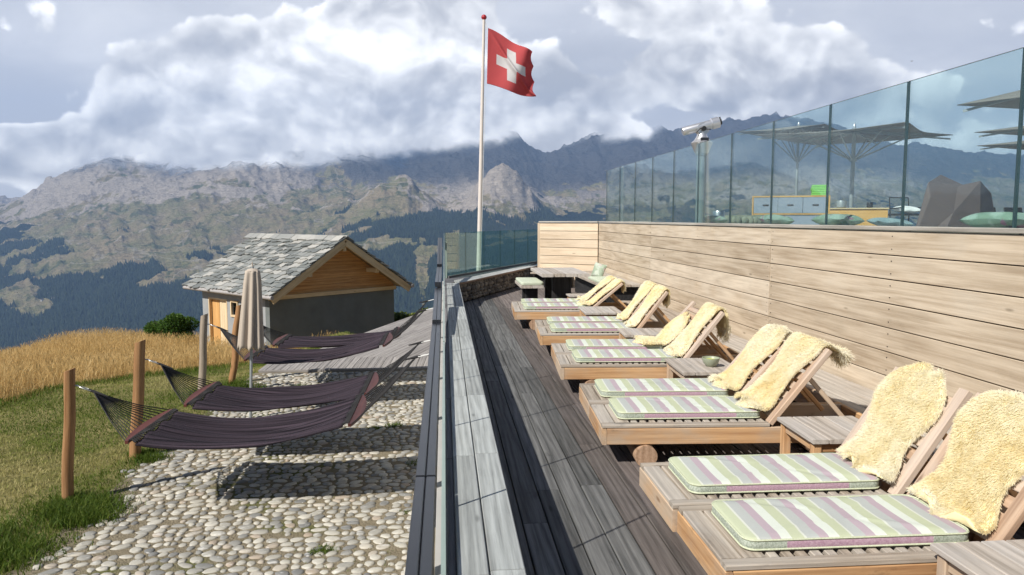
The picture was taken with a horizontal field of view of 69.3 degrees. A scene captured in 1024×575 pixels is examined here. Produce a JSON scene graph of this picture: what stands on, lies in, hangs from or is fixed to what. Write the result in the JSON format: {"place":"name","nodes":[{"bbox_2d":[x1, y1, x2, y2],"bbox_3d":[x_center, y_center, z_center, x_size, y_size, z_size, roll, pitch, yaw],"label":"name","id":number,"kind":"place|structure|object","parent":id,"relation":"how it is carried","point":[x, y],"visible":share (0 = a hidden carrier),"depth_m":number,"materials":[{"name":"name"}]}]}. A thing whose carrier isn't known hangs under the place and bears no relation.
{"place":"outdoors","nodes":[
{"label":"outdoors","id":0,"kind":"place"},
{"bbox_2d":[7,370,426,574],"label":"cobbled yard","id":1,"kind":"structure","parent":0,"point":[178,523],"depth_m":7.71,"materials":[{"name":"beige stone"}]},
{"bbox_2d":[237,262,263,417],"bbox_3d":[-3.889,0.903,11.025,0.386,2.561,0.360,1,5,8],"label":"closed parasol","id":2,"kind":"object","parent":1,"relation":"on","point":[251,334],"visible":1,"depth_m":10.88,"materials":[{"name":"beige fabric"}]},
{"bbox_2d":[0,331,436,574],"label":"ground","id":3,"kind":"structure","parent":0,"point":[78,481],"depth_m":9.99,"materials":[{"name":"green plant"}]},
{"bbox_2d":[61,368,75,501],"bbox_3d":[-4.676,1.688,7.798,0.228,1.705,0.133,0,5,-5],"label":"wooden post","id":4,"kind":"object","parent":3,"relation":"on","point":[67,471],"visible":0.83,"depth_m":7.75,"materials":[{"name":"brown wood"}]},
{"bbox_2d":[75,354,428,449],"bbox_3d":[-2.719,1.201,7.930,3.860,0.874,1.240,0,5,-5],"label":"hammock","id":5,"kind":"object","parent":4,"relation":"hanging from","point":[178,430],"visible":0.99,"depth_m":7.97,"materials":[{"name":"fabric"}]},
{"bbox_2d":[129,339,145,457],"bbox_3d":[-4.705,1.523,9.290,0.279,1.758,0.151,0,5,-5],"label":"wooden post","id":6,"kind":"object","parent":3,"relation":"on","point":[138,373],"visible":0.56,"depth_m":9.22,"materials":[{"name":"brown wood"}]},
{"bbox_2d":[144,340,429,411],"bbox_3d":[-2.788,1.077,9.395,3.730,0.820,1.240,0,5,-5],"label":"hammock","id":7,"kind":"object","parent":6,"relation":"hanging from","point":[220,397],"visible":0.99,"depth_m":9.44,"materials":[{"name":"fabric"}]},
{"bbox_2d":[0,324,338,400],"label":"hay meadow","id":8,"kind":"structure","parent":3,"relation":"on","point":[19,367],"depth_m":18.27,"materials":[{"name":"yellow plant"}]},
{"bbox_2d":[143,312,199,342],"bbox_3d":[-12.249,1.753,26.898,2.111,1.871,1.545,3,6,28],"label":"shrub","id":9,"kind":"object","parent":3,"relation":"on","point":[174,323],"visible":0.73,"depth_m":26.40,"materials":[{"name":"green plant"}]},
{"bbox_2d":[198,314,207,388],"bbox_3d":[-5.203,1.268,12.448,0.230,1.675,0.138,0,5,-5],"label":"wooden post","id":10,"kind":"object","parent":3,"relation":"on","point":[203,348],"visible":0.68,"depth_m":12.39,"materials":[{"name":"wood"}]},
{"bbox_2d":[207,308,432,363],"bbox_3d":[-3.138,0.759,11.989,3.950,0.867,1.247,0,5,-5],"label":"hammock","id":11,"kind":"object","parent":10,"relation":"hanging from","point":[266,355],"visible":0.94,"depth_m":12.10,"materials":[{"name":"fabric"}]},
{"bbox_2d":[0,377,417,574],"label":"grass tufts","id":12,"kind":"object","parent":3,"relation":"on","point":[77,510],"visible":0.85,"depth_m":7.34,"materials":[{"name":"green plant"}]},
{"bbox_2d":[228,305,240,381],"bbox_3d":[-5.035,1.154,13.460,0.308,1.709,0.138,0,5,-5],"label":"wooden post","id":13,"kind":"object","parent":3,"relation":"on","point":[234,362],"visible":0.51,"depth_m":13.41,"materials":[{"name":"brown wood"}]},
{"bbox_2d":[263,299,433,347],"bbox_3d":[-3.139,0.629,13.486,3.680,0.864,1.240,0,5,-5],"label":"hammock","id":14,"kind":"object","parent":13,"relation":"hanging from","point":[285,341],"visible":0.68,"depth_m":13.63,"materials":[{"name":"fabric"}]},
{"bbox_2d":[182,233,413,346],"bbox_3d":[-7.876,0.522,27.073,6.354,4.944,5.926,5,7,42],"label":"stone hut","id":15,"kind":"object","parent":3,"relation":"on","point":[350,287],"visible":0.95,"depth_m":25.50,"materials":[{"name":"stone"}]},
{"bbox_2d":[220,300,226,345],"bbox_3d":[-9.989,1.778,25.817,0.613,2.675,0.030,5,7,42],"label":"door","id":16,"kind":"structure","parent":15,"relation":"in","point":[223,318],"depth_m":25.80,"materials":[{"name":"brown wood"}]},
{"bbox_2d":[230,300,237,316],"bbox_3d":[-9.366,0.722,25.058,0.500,0.570,0.112,5,7,42],"label":"window","id":17,"kind":"structure","parent":15,"relation":"in","point":[235,302],"depth_m":25.15,"materials":[{"name":"brown wood"}]},
{"bbox_2d":[258,309,432,372],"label":"boardwalk","id":18,"kind":"structure","parent":3,"relation":"on","point":[419,329],"depth_m":15.71,"materials":[{"name":"grey wood"}]},
{"bbox_2d":[394,307,427,321],"bbox_3d":[-3.948,2.021,30.060,2.805,2.310,2.895,-5,7,-40],"label":"shrub","id":19,"kind":"object","parent":3,"relation":"on","point":[400,315],"visible":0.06,"depth_m":29.87,"materials":[{"name":"green plant"}]},
{"bbox_2d":[434,281,489,574],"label":"retaining wall","id":20,"kind":"structure","parent":3,"relation":"on","point":[437,571],"depth_m":3.65,"materials":[{"name":"concrete"}]},
{"bbox_2d":[405,238,441,574],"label":"handrail","id":21,"kind":"object","parent":20,"relation":"attached to","point":[420,556],"visible":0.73,"depth_m":3.26,"materials":[{"name":"black paint"}]},
{"bbox_2d":[441,229,527,574],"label":"glass fence","id":22,"kind":"object","parent":20,"relation":"on","point":[443,539],"visible":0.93,"depth_m":1.07,"materials":[{"name":"glass"}]},
{"bbox_2d":[476,14,486,270],"bbox_3d":[-0.739,-2.413,17.407,0.327,7.784,0.128,0,5,-5],"label":"flagpole","id":23,"kind":"object","parent":3,"relation":"on","point":[480,194],"visible":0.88,"depth_m":17.32,"materials":[{"name":"white metal"}]},
{"bbox_2d":[487,28,535,96],"bbox_3d":[0.007,-5.225,17.139,1.147,1.530,0.293,-1,5,-12],"label":"flag","id":24,"kind":"object","parent":23,"relation":"attached to","point":[509,65],"visible":1,"depth_m":17.18,"materials":[{"name":"red fabric"}]},
{"bbox_2d":[0,113,1023,347],"bbox_3d":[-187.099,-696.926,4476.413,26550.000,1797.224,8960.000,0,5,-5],"label":"mountains","id":25,"kind":"structure","parent":0,"point":[170,218],"depth_m":5784.94,"materials":[{"name":"grey stone"}]},
{"bbox_2d":[0,200,609,351],"bbox_3d":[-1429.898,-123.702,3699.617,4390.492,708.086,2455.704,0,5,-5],"label":"spruce forest","id":26,"kind":"object","parent":25,"relation":"on","point":[404,225],"visible":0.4,"depth_m":3654.38,"materials":[{"name":"green plant"}]},
{"bbox_2d":[0,0,1023,197],"label":"sky","id":27,"kind":"structure","parent":0,"point":[181,85],"materials":[{"name":"white"}]},
{"bbox_2d":[464,287,1023,574],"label":"deck","id":28,"kind":"structure","parent":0,"point":[580,502],"depth_m":4.78,"materials":[{"name":"grey wood"}]},
{"bbox_2d":[443,261,537,574],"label":"parapet wall","id":29,"kind":"structure","parent":28,"relation":"on","point":[503,551],"depth_m":3.70,"materials":[{"name":"grey wood"}]},
{"bbox_2d":[515,280,543,298],"bbox_3d":[0.300,0.139,13.353,0.395,0.450,1.100,0,5,-5],"label":"bench","id":30,"kind":"object","parent":28,"relation":"on","point":[529,291],"visible":0.49,"depth_m":13.00,"materials":[{"name":"grey wood"}]},
{"bbox_2d":[516,277,542,284],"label":"bench cushion","id":31,"kind":"object","parent":30,"relation":"on","point":[528,281],"visible":1,"depth_m":13.06,"materials":[{"name":"fabric"}]},
{"bbox_2d":[531,267,589,297],"bbox_3d":[0.811,0.049,12.967,0.794,0.700,1.589,0,5,-5],"label":"picnic table","id":32,"kind":"object","parent":28,"relation":"on","point":[557,282],"visible":0.68,"depth_m":12.44,"materials":[{"name":"grey wood"}]},
{"bbox_2d":[538,221,598,287],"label":"end wall","id":33,"kind":"structure","parent":28,"relation":"on","point":[573,244],"depth_m":17.23,"materials":[{"name":"grey wood"}]},
{"bbox_2d":[511,279,628,312],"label":"sun lounger","id":34,"kind":"object","parent":28,"relation":"on","point":[519,303],"visible":0.12,"depth_m":11.81,"materials":[{"name":"orange wood"}]},
{"bbox_2d":[521,298,579,303],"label":"seat cushion","id":35,"kind":"object","parent":34,"relation":"on","point":[549,300],"visible":0.62,"depth_m":11.48,"materials":[{"name":"fabric"}]},
{"bbox_2d":[575,275,615,300],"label":"sheepskin","id":36,"kind":"object","parent":35,"relation":"on","point":[601,284],"visible":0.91,"depth_m":11.54,"materials":[{"name":"yellow fur"}]},
{"bbox_2d":[513,282,636,329],"bbox_3d":[0.955,0.244,10.984,1.860,0.676,0.618,0,5,-2],"label":"sun lounger","id":37,"kind":"object","parent":28,"relation":"on","point":[530,316],"visible":0.5,"depth_m":10.70,"materials":[{"name":"orange wood"}]},
{"bbox_2d":[523,302,587,308],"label":"seat cushion","id":38,"kind":"object","parent":37,"relation":"on","point":[574,305],"visible":0.82,"depth_m":10.81,"materials":[{"name":"multicoloured fabric"}]},
{"bbox_2d":[576,278,626,305],"bbox_3d":[1.327,0.066,10.996,0.718,0.370,0.470,0,5,-2],"label":"sheepskin","id":39,"kind":"object","parent":38,"relation":"on","point":[614,283],"visible":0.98,"depth_m":10.92,"materials":[{"name":"yellow fur"}]},
{"bbox_2d":[565,293,597,301],"bbox_3d":[1.161,0.284,12.326,0.496,0.350,0.460,0,5,-5],"label":"side table","id":40,"kind":"object","parent":28,"relation":"on","point":[571,295],"visible":0.27,"depth_m":12.25,"materials":[{"name":"grey wood"}]},
{"bbox_2d":[530,270,641,302],"bbox_3d":[1.350,-0.045,15.376,1.472,0.440,4.755,0,5,-5],"label":"corner bench","id":41,"kind":"object","parent":28,"relation":"on","point":[584,284],"visible":0.23,"depth_m":14.05,"materials":[{"name":"grey wood"}]},
{"bbox_2d":[591,262,606,275],"bbox_3d":[1.707,-0.334,14.547,0.122,0.300,0.320,21,0,-38],"label":"pillow","id":42,"kind":"object","parent":41,"relation":"on","point":[599,269],"visible":0.88,"depth_m":14.48,"materials":[{"name":"green fabric"}]},
{"bbox_2d":[588,276,624,282],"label":"bench cushion","id":43,"kind":"object","parent":41,"relation":"on","point":[597,279],"visible":0.42,"depth_m":13.82,"materials":[{"name":"fabric"}]},
{"bbox_2d":[578,306,621,315],"bbox_3d":[1.219,0.478,10.247,0.516,0.350,0.720,0,5,-2],"label":"side table","id":44,"kind":"object","parent":28,"relation":"on","point":[599,310],"visible":0.46,"depth_m":10.12,"materials":[{"name":"grey wood"}]},
{"bbox_2d":[535,290,685,333],"bbox_3d":[1.236,0.344,9.419,1.860,0.768,0.618,0,5,-1],"label":"sun lounger","id":45,"kind":"object","parent":28,"relation":"on","point":[660,323],"visible":0.1,"depth_m":9.63,"materials":[{"name":"orange wood"}]},
{"bbox_2d":[547,316,624,324],"bbox_3d":[0.931,0.416,9.436,0.964,0.058,0.430,0,5,-1],"label":"seat cushion","id":46,"kind":"object","parent":45,"relation":"on","point":[581,319],"visible":0.73,"depth_m":9.30,"materials":[{"name":"multicoloured fabric"}]},
{"bbox_2d":[615,280,656,319],"bbox_3d":[1.582,0.171,9.424,0.504,0.479,0.472,0,5,-1],"label":"sheepskin","id":47,"kind":"object","parent":46,"relation":"on","point":[645,288],"visible":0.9,"depth_m":9.36,"materials":[{"name":"yellow fur"}]},
{"bbox_2d":[537,291,696,344],"bbox_3d":[1.249,0.400,8.810,1.860,0.768,0.618,0,5,-1],"label":"sun lounger","id":48,"kind":"object","parent":28,"relation":"on","point":[546,335],"visible":0.38,"depth_m":8.53,"materials":[{"name":"orange wood"}]},
{"bbox_2d":[549,323,632,331],"bbox_3d":[0.939,0.471,8.839,0.964,0.058,0.430,0,5,-2],"label":"seat cushion","id":49,"kind":"object","parent":48,"relation":"on","point":[583,327],"visible":0.82,"depth_m":8.65,"materials":[{"name":"fabric"}]},
{"bbox_2d":[623,284,670,326],"bbox_3d":[1.604,0.228,8.810,0.516,0.477,0.468,0,5,-1],"label":"sheepskin","id":50,"kind":"object","parent":49,"relation":"on","point":[657,291],"visible":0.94,"depth_m":8.73,"materials":[{"name":"yellow fur"}]},
{"bbox_2d":[617,328,669,344],"bbox_3d":[1.471,0.663,8.256,0.516,0.350,0.500,0,5,-1],"label":"side table","id":51,"kind":"object","parent":28,"relation":"on","point":[627,333],"visible":0.29,"depth_m":8.23,"materials":[{"name":"grey wood"}]},
{"bbox_2d":[551,301,738,363],"bbox_3d":[1.352,0.533,7.602,1.860,0.729,0.618,0,5,-1],"label":"sun lounger","id":52,"kind":"object","parent":28,"relation":"on","point":[708,349],"visible":0.14,"depth_m":7.76,"materials":[{"name":"orange wood"}]},
{"bbox_2d":[566,339,662,350],"bbox_3d":[1.047,0.584,7.624,0.965,0.058,0.430,0,5,-1],"label":"seat cushion","id":53,"kind":"object","parent":52,"relation":"on","point":[571,344],"visible":0.64,"depth_m":7.46,"materials":[{"name":"multicoloured fabric"}]},
{"bbox_2d":[632,311,689,345],"bbox_3d":[1.538,0.416,7.606,0.573,0.319,0.539,0,5,-1],"label":"sheepskin","id":54,"kind":"object","parent":53,"relation":"on","point":[671,330],"visible":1,"depth_m":7.56,"materials":[{"name":"beige fur"}]},
{"bbox_2d":[555,311,757,383],"bbox_3d":[1.365,0.573,6.991,1.860,0.762,0.618,0,5,-1],"label":"sun lounger","id":55,"kind":"object","parent":28,"relation":"on","point":[568,366],"visible":0.35,"depth_m":6.71,"materials":[{"name":"orange wood"}]},
{"bbox_2d":[571,349,677,361],"bbox_3d":[1.062,0.640,7.019,0.964,0.058,0.430,0,5,-1],"label":"seat cushion","id":56,"kind":"object","parent":55,"relation":"on","point":[619,355],"visible":0.77,"depth_m":6.87,"materials":[{"name":"fabric"}]},
{"bbox_2d":[663,302,731,357],"bbox_3d":[1.738,0.403,6.991,0.563,0.470,0.467,0,5,-1],"label":"sheepskin","id":57,"kind":"object","parent":56,"relation":"on","point":[680,344],"visible":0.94,"depth_m":6.93,"materials":[{"name":"beige fur"}]},
{"bbox_2d":[665,358,729,377],"bbox_3d":[1.642,0.838,6.376,0.516,0.350,0.620,0,5,-2],"label":"side table","id":58,"kind":"object","parent":28,"relation":"on","point":[689,367],"visible":0.3,"depth_m":6.28,"materials":[{"name":"grey wood"}]},
{"bbox_2d":[702,356,719,366],"bbox_3d":[1.688,0.632,6.285,0.150,0.075,0.150,0,5,-5],"label":"bowl","id":59,"kind":"object","parent":58,"relation":"on","point":[710,361],"visible":1,"depth_m":6.24,"materials":[{"name":"green ceramic"}]},
{"bbox_2d":[579,326,841,425],"bbox_3d":[1.480,0.705,5.674,1.860,0.742,0.618,0,5,-2],"label":"sun lounger","id":60,"kind":"object","parent":28,"relation":"on","point":[588,393],"visible":0.13,"depth_m":5.53,"materials":[{"name":"orange wood"}]},
{"bbox_2d":[594,378,728,396],"bbox_3d":[1.136,0.764,5.692,0.965,0.058,0.430,0,5,-1],"label":"seat cushion","id":61,"kind":"object","parent":60,"relation":"on","point":[658,387],"visible":0.88,"depth_m":5.55,"materials":[{"name":"multicoloured fabric"}]},
{"bbox_2d":[707,324,792,390],"bbox_3d":[1.824,0.530,5.678,0.573,0.448,0.479,0,5,-2],"label":"sheepskin","id":62,"kind":"object","parent":61,"relation":"on","point":[765,341],"visible":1,"depth_m":5.63,"materials":[{"name":"beige fur"}]},
{"bbox_2d":[589,348,861,465],"bbox_3d":[1.500,0.752,5.064,1.860,0.762,0.618,0,5,-2],"label":"sun lounger","id":63,"kind":"object","parent":28,"relation":"on","point":[638,438],"visible":0.49,"depth_m":4.79,"materials":[{"name":"orange wood"}]},
{"bbox_2d":[608,396,759,419],"bbox_3d":[1.170,0.820,5.090,0.965,0.058,0.430,0,5,-2],"label":"seat cushion","id":64,"kind":"object","parent":63,"relation":"on","point":[689,407],"visible":0.9,"depth_m":4.95,"materials":[{"name":"multicoloured fabric"}]},
{"bbox_2d":[733,331,854,410],"bbox_3d":[1.910,0.576,5.072,0.727,0.463,0.474,0,5,-2],"label":"sheepskin","id":65,"kind":"object","parent":64,"relation":"on","point":[799,351],"visible":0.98,"depth_m":5.02,"materials":[{"name":"beige fur"}]},
{"bbox_2d":[598,221,1023,415],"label":"larch wall","id":66,"kind":"structure","parent":28,"relation":"on","point":[881,305],"depth_m":6.23,"materials":[{"name":"grey wood"}]},
{"bbox_2d":[606,47,1023,227],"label":"glass balustrade","id":67,"kind":"object","parent":66,"relation":"on","point":[1018,163],"visible":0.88,"depth_m":6.90,"materials":[{"name":"glass"}]},
{"bbox_2d":[651,224,1023,234],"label":"coping","id":68,"kind":"object","parent":66,"relation":"on","point":[867,230],"depth_m":6.37,"materials":[{"name":"grey wood"}]},
{"bbox_2d":[705,215,727,222],"bbox_3d":[2.986,-1.011,11.021,0.320,0.126,0.353,3,5,-14],"label":"pillow","id":69,"kind":"object","parent":68,"relation":"on","point":[713,219],"visible":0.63,"depth_m":10.88,"materials":[{"name":"green fabric"}]},
{"bbox_2d":[758,214,793,223],"bbox_3d":[3.179,-0.814,8.909,0.320,0.126,0.392,4,5,2],"label":"pillow","id":70,"kind":"object","parent":68,"relation":"on","point":[779,219],"visible":0.76,"depth_m":8.75,"materials":[{"name":"green fabric"}]},
{"bbox_2d":[812,214,864,224],"bbox_3d":[3.307,-0.685,7.521,0.320,0.127,0.431,3,5,-14],"label":"pillow","id":71,"kind":"object","parent":68,"relation":"on","point":[841,219],"visible":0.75,"depth_m":7.36,"materials":[{"name":"fabric"}]},
{"bbox_2d":[867,218,913,225],"bbox_3d":[3.388,-0.583,6.640,0.320,0.082,0.255,4,6,2],"label":"pillow","id":72,"kind":"object","parent":68,"relation":"on","point":[885,221],"visible":0.77,"depth_m":6.54,"materials":[{"name":"blue fabric"}]},
{"bbox_2d":[622,300,1023,480],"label":"bench step","id":73,"kind":"object","parent":28,"relation":"on","point":[855,396],"visible":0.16,"depth_m":6.22,"materials":[{"name":"brown wood"}]},
{"bbox_2d":[639,367,1017,541],"bbox_3d":[1.647,0.859,3.788,1.860,0.786,0.618,0,5,-5],"label":"sun lounger","id":74,"kind":"object","parent":28,"relation":"on","point":[666,491],"visible":0.21,"depth_m":3.57,"materials":[{"name":"orange wood"}]},
{"bbox_2d":[668,453,879,493],"bbox_3d":[1.320,0.941,3.788,0.965,0.058,0.430,0,5,-4],"label":"seat cushion","id":75,"kind":"object","parent":74,"relation":"on","point":[729,474],"visible":1,"depth_m":3.68,"materials":[{"name":"multicoloured fabric"}]},
{"bbox_2d":[834,361,947,482],"bbox_3d":[1.959,0.670,3.808,0.460,0.523,0.496,0,5,-5],"label":"sheepskin","id":76,"kind":"object","parent":75,"relation":"on","point":[907,405],"visible":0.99,"depth_m":3.77,"materials":[{"name":"beige fur"}]},
{"bbox_2d":[777,416,889,492],"bbox_3d":[1.940,1.015,4.474,0.496,0.350,0.490,0,5,-3],"label":"side table","id":77,"kind":"object","parent":28,"relation":"on","point":[817,434],"visible":0.41,"depth_m":4.45,"materials":[{"name":"brown wood"}]},
{"bbox_2d":[677,392,1023,574],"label":"sun lounger","id":78,"kind":"object","parent":28,"relation":"on","point":[714,546],"visible":0.33,"depth_m":2.94,"materials":[{"name":"orange wood"}]},
{"bbox_2d":[711,494,968,550],"bbox_3d":[1.385,0.998,3.181,0.965,0.058,0.430,0,5,-4],"label":"seat cushion","id":79,"kind":"object","parent":78,"relation":"on","point":[795,523],"visible":0.96,"depth_m":3.08,"materials":[{"name":"multicoloured fabric"}]},
{"bbox_2d":[906,389,1023,534],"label":"sheepskin","id":80,"kind":"object","parent":79,"relation":"on","point":[974,477],"visible":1,"depth_m":3.21,"materials":[{"name":"beige fur"}]},
{"bbox_2d":[930,539,1023,574],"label":"side table","id":81,"kind":"object","parent":28,"relation":"on","point":[1000,557],"visible":1,"depth_m":2.77,"materials":[{"name":"brown wood"}]},
{"bbox_2d":[724,215,765,223],"bbox_3d":[4.292,-1.097,13.627,1.006,0.460,0.555,0,5,-5],"label":"stone planter","id":82,"kind":"object","parent":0,"point":[750,219],"visible":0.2,"depth_m":13.35,"materials":[{"name":"grey stone"}]},
{"bbox_2d":[737,122,836,195],"bbox_3d":[9.518,-3.712,24.732,2.901,3.610,2.901,5,7,45],"label":"parasol","id":83,"kind":"object","parent":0,"point":[798,128],"visible":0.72,"depth_m":24.61,"materials":[{"name":"beige fabric"}]},
{"bbox_2d":[1003,207,1022,212],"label":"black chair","id":84,"kind":"object","parent":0,"point":[1008,209],"visible":0.07,"depth_m":17.42,"materials":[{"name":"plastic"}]},
{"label":"upper terrace","id":85,"kind":"structure","parent":0,"visible":0},
{"bbox_2d":[681,117,721,225],"bbox_3d":[2.723,-1.526,10.700,0.558,1.856,0.319,2,6,20],"label":"telescope","id":86,"kind":"object","parent":85,"relation":"on","point":[701,129],"visible":0.85,"depth_m":10.60,"materials":[{"name":"silver metal"}]},
{"bbox_2d":[712,211,724,216],"bbox_3d":[3.491,-1.194,12.513,0.200,0.200,0.197,0,5,-5],"label":"pot","id":87,"kind":"object","parent":85,"relation":"on","point":[719,213],"visible":0.5,"depth_m":12.43,"materials":[{"name":"metal"}]},
{"bbox_2d":[752,195,829,224],"bbox_3d":[5.883,-1.496,15.673,1.520,0.875,0.554,2,6,20],"label":"cabinet","id":88,"kind":"object","parent":85,"relation":"on","point":[805,210],"visible":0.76,"depth_m":15.38,"materials":[{"name":"grey wood"}]},
{"bbox_2d":[810,185,825,194],"bbox_3d":[6.407,-2.021,15.411,0.346,0.214,0.400,2,6,20],"label":"towel stack","id":89,"kind":"object","parent":88,"relation":"on","point":[817,189],"visible":0.7,"depth_m":15.24,"materials":[{"name":"green fabric"}]},
{"bbox_2d":[757,122,951,207],"bbox_3d":[7.779,-2.463,16.923,3.200,2.570,3.200,5,7,45],"label":"parasol","id":90,"kind":"object","parent":85,"relation":"on","point":[879,134],"visible":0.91,"depth_m":16.85,"materials":[{"name":"beige fabric"}]},
{"bbox_2d":[830,208,888,225],"bbox_3d":[7.444,-1.428,16.265,1.460,0.630,0.680,2,6,23],"label":"counter","id":91,"kind":"object","parent":85,"relation":"on","point":[865,214],"visible":0.28,"depth_m":15.87,"materials":[{"name":"yellow wood"}]},
{"bbox_2d":[836,201,845,207],"bbox_3d":[7.174,-1.811,16.121,0.200,0.160,0.197,0,5,-5],"label":"pot","id":92,"kind":"object","parent":91,"relation":"on","point":[840,204],"visible":0.97,"depth_m":16.04,"materials":[{"name":"silver metal"}]},
{"bbox_2d":[867,202,872,207],"bbox_3d":[7.695,-1.773,15.921,0.120,0.120,0.118,0,5,-5],"label":"pot","id":93,"kind":"object","parent":91,"relation":"on","point":[869,204],"visible":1,"depth_m":15.87,"materials":[{"name":"clear glass"}]},
{"bbox_2d":[888,197,920,220],"bbox_3d":[7.817,-1.385,14.728,0.440,0.829,0.482,0,5,-5],"label":"wire chair","id":94,"kind":"object","parent":85,"relation":"on","point":[905,214],"visible":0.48,"depth_m":14.78,"materials":[{"name":"black metal"}]},
{"bbox_2d":[892,206,919,212],"bbox_3d":[7.820,-1.546,14.672,0.400,0.132,0.400,0,13,-5],"label":"pillow","id":95,"kind":"object","parent":94,"relation":"on","point":[909,209],"visible":0.79,"depth_m":14.52,"materials":[{"name":"white fabric"}]},
{"bbox_2d":[916,175,993,226],"bbox_3d":[5.688,-0.978,9.566,0.768,0.976,1.893,5,7,43],"label":"angular cover","id":96,"kind":"object","parent":85,"relation":"on","point":[947,202],"visible":0.62,"depth_m":9.11,"materials":[{"name":"grey fabric"}]},
{"bbox_2d":[957,90,1019,111],"bbox_3d":[8.429,-1.807,9.278,3.503,2.680,3.503,-1,5,-13],"label":"parasol","id":97,"kind":"object","parent":85,"relation":"on","point":[1010,100],"visible":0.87,"depth_m":10.36,"materials":[{"name":"beige fabric"}]},
{"bbox_2d":[959,212,1023,227],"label":"pillow","id":98,"kind":"object","parent":85,"relation":"on","point":[995,219],"visible":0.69,"depth_m":5.22,"materials":[{"name":"green fabric"}]},
{"bbox_2d":[975,126,1023,136],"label":"parasol","id":99,"kind":"object","parent":85,"relation":"on","point":[1011,131],"visible":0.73,"depth_m":14.98,"materials":[{"name":"beige fabric"}]},
{"bbox_2d":[977,141,1023,149],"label":"parasol","id":100,"kind":"object","parent":85,"relation":"on","point":[1010,145],"visible":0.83,"depth_m":18.54,"materials":[{"name":"beige fabric"}]}
]}

